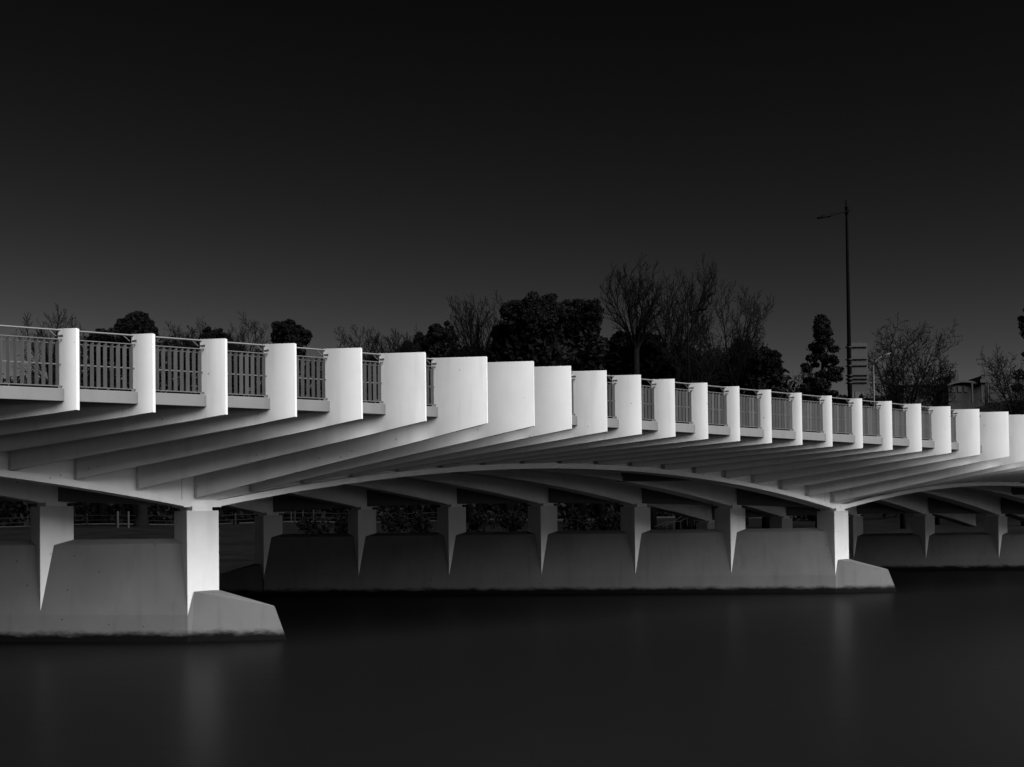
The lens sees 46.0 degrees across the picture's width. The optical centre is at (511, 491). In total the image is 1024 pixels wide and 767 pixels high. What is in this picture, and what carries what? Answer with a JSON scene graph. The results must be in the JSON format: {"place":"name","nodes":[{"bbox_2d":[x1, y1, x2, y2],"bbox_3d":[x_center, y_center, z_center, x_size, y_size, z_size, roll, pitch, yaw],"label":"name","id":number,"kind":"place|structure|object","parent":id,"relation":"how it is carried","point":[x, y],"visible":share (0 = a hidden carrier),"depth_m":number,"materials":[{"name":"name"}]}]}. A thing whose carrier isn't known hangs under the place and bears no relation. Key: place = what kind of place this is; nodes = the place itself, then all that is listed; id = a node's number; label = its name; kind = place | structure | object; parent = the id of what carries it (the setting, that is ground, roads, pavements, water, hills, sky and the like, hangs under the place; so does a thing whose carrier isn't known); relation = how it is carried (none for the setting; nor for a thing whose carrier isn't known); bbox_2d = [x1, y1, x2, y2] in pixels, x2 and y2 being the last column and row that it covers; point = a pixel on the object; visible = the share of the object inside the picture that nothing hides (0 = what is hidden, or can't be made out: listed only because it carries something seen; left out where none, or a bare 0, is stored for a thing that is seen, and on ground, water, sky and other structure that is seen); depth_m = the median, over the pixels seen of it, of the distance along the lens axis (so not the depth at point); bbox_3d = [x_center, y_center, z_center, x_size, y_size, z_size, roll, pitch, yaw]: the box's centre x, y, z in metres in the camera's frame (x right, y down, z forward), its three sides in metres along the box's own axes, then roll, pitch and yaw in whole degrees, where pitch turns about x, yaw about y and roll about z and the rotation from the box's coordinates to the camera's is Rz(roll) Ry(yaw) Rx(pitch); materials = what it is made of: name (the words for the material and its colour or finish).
{"place":"outdoors","nodes":[
{"label":"outdoors","id":0,"kind":"place"},
{"bbox_2d":[0,516,806,526],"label":"path","id":1,"kind":"structure","parent":0,"point":[312,521],"depth_m":126.67,"materials":[{"name":"concrete"}]},
{"bbox_2d":[0,570,1023,766],"bbox_3d":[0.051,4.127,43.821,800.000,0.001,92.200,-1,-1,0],"label":"river","id":2,"kind":"structure","parent":0,"point":[921,668],"depth_m":22.87,"materials":[{"name":"black liquid"}]},
{"bbox_2d":[0,400,1023,575],"bbox_3d":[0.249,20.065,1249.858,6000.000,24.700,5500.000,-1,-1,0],"label":"ground","id":3,"kind":"structure","parent":0,"point":[236,546],"depth_m":103.55,"materials":[{"name":"black plant"}]},
{"bbox_2d":[12,303,86,387],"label":"bare tree","id":4,"kind":"object","parent":3,"relation":"on","point":[40,333],"visible":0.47,"depth_m":117.52,"materials":[{"name":"grey plant"}]},
{"bbox_2d":[87,328,112,522],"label":"evergreen tree","id":5,"kind":"object","parent":3,"relation":"on","point":[101,508],"visible":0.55,"depth_m":137.70,"materials":[{"name":"black plant"}]},
{"bbox_2d":[117,511,118,527],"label":"marker post","id":6,"kind":"object","parent":3,"relation":"on","point":[117,519],"visible":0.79,"depth_m":111.91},
{"bbox_2d":[127,511,129,527],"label":"marker post","id":7,"kind":"object","parent":3,"relation":"on","point":[128,519],"visible":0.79,"depth_m":111.92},
{"bbox_2d":[104,310,158,523],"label":"evergreen tree","id":8,"kind":"object","parent":3,"relation":"on","point":[137,322],"visible":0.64,"depth_m":133.97,"materials":[{"name":"black plant"}]},
{"bbox_2d":[132,504,149,526],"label":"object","id":9,"kind":"object","parent":3,"relation":"on","point":[141,519],"depth_m":115.55,"materials":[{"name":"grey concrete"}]},
{"bbox_2d":[160,317,211,393],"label":"bare tree","id":10,"kind":"object","parent":3,"relation":"on","point":[188,343],"visible":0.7,"depth_m":127.70,"materials":[{"name":"grey plant"}]},
{"bbox_2d":[193,326,235,510],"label":"evergreen tree","id":11,"kind":"object","parent":3,"relation":"on","point":[220,332],"visible":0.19,"depth_m":137.56,"materials":[{"name":"black plant"}]},
{"bbox_2d":[0,509,472,526],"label":"post and rail fence","id":12,"kind":"object","parent":3,"relation":"on","point":[87,520],"visible":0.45,"depth_m":123.86,"materials":[{"name":"grey metal"}]},
{"bbox_2d":[211,311,272,523],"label":"bare tree","id":13,"kind":"object","parent":3,"relation":"on","point":[242,348],"visible":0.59,"depth_m":126.35,"materials":[{"name":"grey plant"}]},
{"bbox_2d":[270,318,312,520],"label":"evergreen tree","id":14,"kind":"object","parent":3,"relation":"on","point":[288,330],"visible":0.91,"depth_m":129.67,"materials":[{"name":"black plant"}]},
{"bbox_2d":[296,513,332,533],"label":"shrub","id":15,"kind":"object","parent":3,"relation":"on","point":[319,527],"visible":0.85,"depth_m":87.45,"materials":[{"name":"black plant"}]},
{"bbox_2d":[333,509,350,532],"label":"shrub","id":16,"kind":"object","parent":3,"relation":"on","point":[342,523],"visible":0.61,"depth_m":90.34,"materials":[{"name":"black plant"}]},
{"bbox_2d":[335,325,385,402],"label":"bare tree","id":17,"kind":"object","parent":3,"relation":"on","point":[373,343],"visible":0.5,"depth_m":115.77,"materials":[{"name":"grey plant"}]},
{"bbox_2d":[368,324,421,523],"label":"bare tree","id":18,"kind":"object","parent":3,"relation":"on","point":[401,348],"visible":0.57,"depth_m":115.74,"materials":[{"name":"grey plant"}]},
{"bbox_2d":[381,507,409,532],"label":"shrub","id":19,"kind":"object","parent":3,"relation":"on","point":[394,522],"visible":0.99,"depth_m":93.81,"materials":[{"name":"black plant"}]},
{"bbox_2d":[395,341,428,521],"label":"evergreen tree","id":20,"kind":"object","parent":3,"relation":"on","point":[411,508],"visible":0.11,"depth_m":125.75,"materials":[{"name":"black plant"}]},
{"bbox_2d":[406,510,436,531],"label":"shrub","id":21,"kind":"object","parent":3,"relation":"on","point":[421,520],"visible":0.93,"depth_m":87.44,"materials":[{"name":"black plant"}]},
{"bbox_2d":[413,321,459,519],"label":"evergreen tree","id":22,"kind":"object","parent":3,"relation":"on","point":[433,342],"visible":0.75,"depth_m":127.35,"materials":[{"name":"black plant"}]},
{"bbox_2d":[0,335,901,525],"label":"woodland","id":23,"kind":"object","parent":3,"relation":"on","point":[12,514],"visible":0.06,"depth_m":154.59,"materials":[{"name":"black plant"}]},
{"bbox_2d":[445,345,476,522],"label":"evergreen tree","id":24,"kind":"object","parent":3,"relation":"on","point":[467,506],"visible":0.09,"depth_m":117.58,"materials":[{"name":"black plant"}]},
{"bbox_2d":[442,290,507,514],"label":"bare tree","id":25,"kind":"object","parent":3,"relation":"on","point":[477,341],"visible":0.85,"depth_m":111.43,"materials":[{"name":"grey plant"}]},
{"bbox_2d":[466,507,499,531],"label":"shrub","id":26,"kind":"object","parent":3,"relation":"on","point":[477,522],"visible":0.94,"depth_m":90.98,"materials":[{"name":"black plant"}]},
{"bbox_2d":[495,509,526,530],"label":"shrub","id":27,"kind":"object","parent":3,"relation":"on","point":[513,522],"visible":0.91,"depth_m":93.73,"materials":[{"name":"black plant"}]},
{"bbox_2d":[0,325,1023,641],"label":"road bridge","id":28,"kind":"structure","parent":3,"relation":"on","point":[542,441],"depth_m":36.85,"materials":[{"name":"concrete"}]},
{"bbox_2d":[817,200,851,434],"bbox_3d":[14.989,-7.489,55.789,1.955,12.242,0.430,0,-1,-28],"label":"street lamp","id":29,"kind":"object","parent":28,"relation":"on","point":[829,215],"visible":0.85,"depth_m":56.12,"materials":[{"name":"metal"}]},
{"bbox_2d":[845,343,867,391],"bbox_3d":[16.078,-5.802,56.162,1.037,2.288,0.305,-1,-1,0],"label":"road sign","id":30,"kind":"object","parent":29,"relation":"attached to","point":[859,365],"visible":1,"depth_m":56.29,"materials":[{"name":"metal"}]},
{"bbox_2d":[872,353,889,436],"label":"street lamp","id":31,"kind":"object","parent":28,"relation":"on","point":[874,380],"visible":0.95,"depth_m":66.09,"materials":[{"name":"metal"}]},
{"bbox_2d":[499,291,572,366],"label":"evergreen tree","id":32,"kind":"object","parent":3,"relation":"on","point":[534,329],"visible":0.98,"depth_m":108.93,"materials":[{"name":"black plant"}]},
{"bbox_2d":[562,506,591,530],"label":"shrub","id":33,"kind":"object","parent":3,"relation":"on","point":[586,524],"visible":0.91,"depth_m":87.50,"materials":[{"name":"black plant"}]},
{"bbox_2d":[558,298,608,522],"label":"evergreen tree","id":34,"kind":"object","parent":3,"relation":"on","point":[582,326],"visible":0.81,"depth_m":112.04,"materials":[{"name":"black plant"}]},
{"bbox_2d":[574,337,611,520],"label":"evergreen tree","id":35,"kind":"object","parent":3,"relation":"on","point":[599,508],"visible":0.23,"depth_m":113.46,"materials":[{"name":"black plant"}]},
{"bbox_2d":[590,508,618,529],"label":"shrub","id":36,"kind":"object","parent":3,"relation":"on","point":[603,524],"visible":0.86,"depth_m":90.39,"materials":[{"name":"black plant"}]},
{"bbox_2d":[598,263,668,374],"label":"bare tree","id":37,"kind":"object","parent":3,"relation":"on","point":[644,322],"visible":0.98,"depth_m":100.03,"materials":[{"name":"grey plant"}]},
{"bbox_2d":[628,332,667,528],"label":"evergreen tree","id":38,"kind":"object","parent":3,"relation":"on","point":[649,362],"visible":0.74,"depth_m":103.55,"materials":[{"name":"black plant"}]},
{"bbox_2d":[622,252,717,528],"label":"bare tree","id":39,"kind":"object","parent":3,"relation":"on","point":[679,327],"visible":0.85,"depth_m":100.95,"materials":[{"name":"black plant"}]},
{"bbox_2d":[655,516,694,529],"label":"stair railing","id":40,"kind":"object","parent":3,"relation":"on","point":[674,521],"visible":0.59,"depth_m":95.94,"materials":[{"name":"grey metal"}]},
{"bbox_2d":[662,346,710,528],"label":"evergreen tree","id":41,"kind":"object","parent":3,"relation":"on","point":[687,523],"visible":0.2,"depth_m":102.67,"materials":[{"name":"black plant"}]},
{"bbox_2d":[655,314,736,528],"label":"bare tree","id":42,"kind":"object","parent":3,"relation":"on","point":[697,365],"visible":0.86,"depth_m":98.67,"materials":[{"name":"grey plant"}]},
{"bbox_2d":[705,355,743,425],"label":"evergreen tree","id":43,"kind":"object","parent":3,"relation":"on","point":[718,389],"visible":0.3,"depth_m":103.10,"materials":[{"name":"black plant"}]},
{"bbox_2d":[686,279,775,389],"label":"bare tree","id":44,"kind":"object","parent":3,"relation":"on","point":[739,354],"visible":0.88,"depth_m":101.46,"materials":[{"name":"black plant"}]},
{"bbox_2d":[728,337,754,525],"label":"evergreen tree","id":45,"kind":"object","parent":3,"relation":"on","point":[746,519],"visible":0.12,"depth_m":106.54,"materials":[{"name":"black plant"}]},
{"bbox_2d":[739,346,786,528],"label":"evergreen tree","id":46,"kind":"object","parent":3,"relation":"on","point":[769,371],"visible":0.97,"depth_m":101.35,"materials":[{"name":"black plant"}]},
{"bbox_2d":[792,372,825,518],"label":"bare tree","id":47,"kind":"object","parent":3,"relation":"on","point":[810,374],"visible":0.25,"depth_m":120.02,"materials":[{"name":"black plant"}]},
{"bbox_2d":[799,314,847,527],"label":"tree","id":48,"kind":"object","parent":3,"relation":"on","point":[822,334],"visible":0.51,"depth_m":95.71,"materials":[{"name":"black plant"}]},
{"bbox_2d":[790,514,896,520],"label":"hillside scrub","id":49,"kind":"object","parent":3,"relation":"on","point":[803,517],"depth_m":117.60,"materials":[{"name":"black plant"}]},
{"bbox_2d":[861,312,962,528],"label":"bare tree","id":50,"kind":"object","parent":3,"relation":"on","point":[891,374],"visible":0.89,"depth_m":97.00,"materials":[{"name":"black plant"}]},
{"bbox_2d":[892,384,932,412],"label":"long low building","id":51,"kind":"structure","parent":3,"relation":"on","point":[924,409],"depth_m":237.42,"materials":[{"name":"black glass"}]},
{"bbox_2d":[913,351,957,524],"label":"bare tree","id":52,"kind":"object","parent":3,"relation":"on","point":[942,379],"visible":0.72,"depth_m":103.67,"materials":[{"name":"grey plant"}]},
{"bbox_2d":[946,370,958,382],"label":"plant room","id":53,"kind":"object","parent":3,"relation":"on","point":[957,377],"visible":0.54,"depth_m":247.54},
{"bbox_2d":[938,379,988,414],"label":"gabled building","id":54,"kind":"structure","parent":3,"relation":"on","point":[966,393],"depth_m":220.38,"materials":[{"name":"grey glass"}]},
{"bbox_2d":[969,374,1023,403],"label":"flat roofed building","id":55,"kind":"structure","parent":3,"relation":"on","point":[994,397],"depth_m":232.43,"materials":[{"name":"black glass"}]},
{"bbox_2d":[976,343,1023,525],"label":"bare tree","id":56,"kind":"object","parent":3,"relation":"on","point":[1017,400],"visible":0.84,"depth_m":100.15,"materials":[{"name":"grey plant"}]},
{"bbox_2d":[1011,308,1023,414],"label":"evergreen tree","id":57,"kind":"object","parent":3,"relation":"on","point":[1020,319],"visible":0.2,"depth_m":105.76,"materials":[{"name":"black plant"}]},
{"bbox_2d":[0,0,1023,419],"label":"sky","id":58,"kind":"structure","parent":0,"point":[323,166],"materials":[{"name":"black"}]}
]}

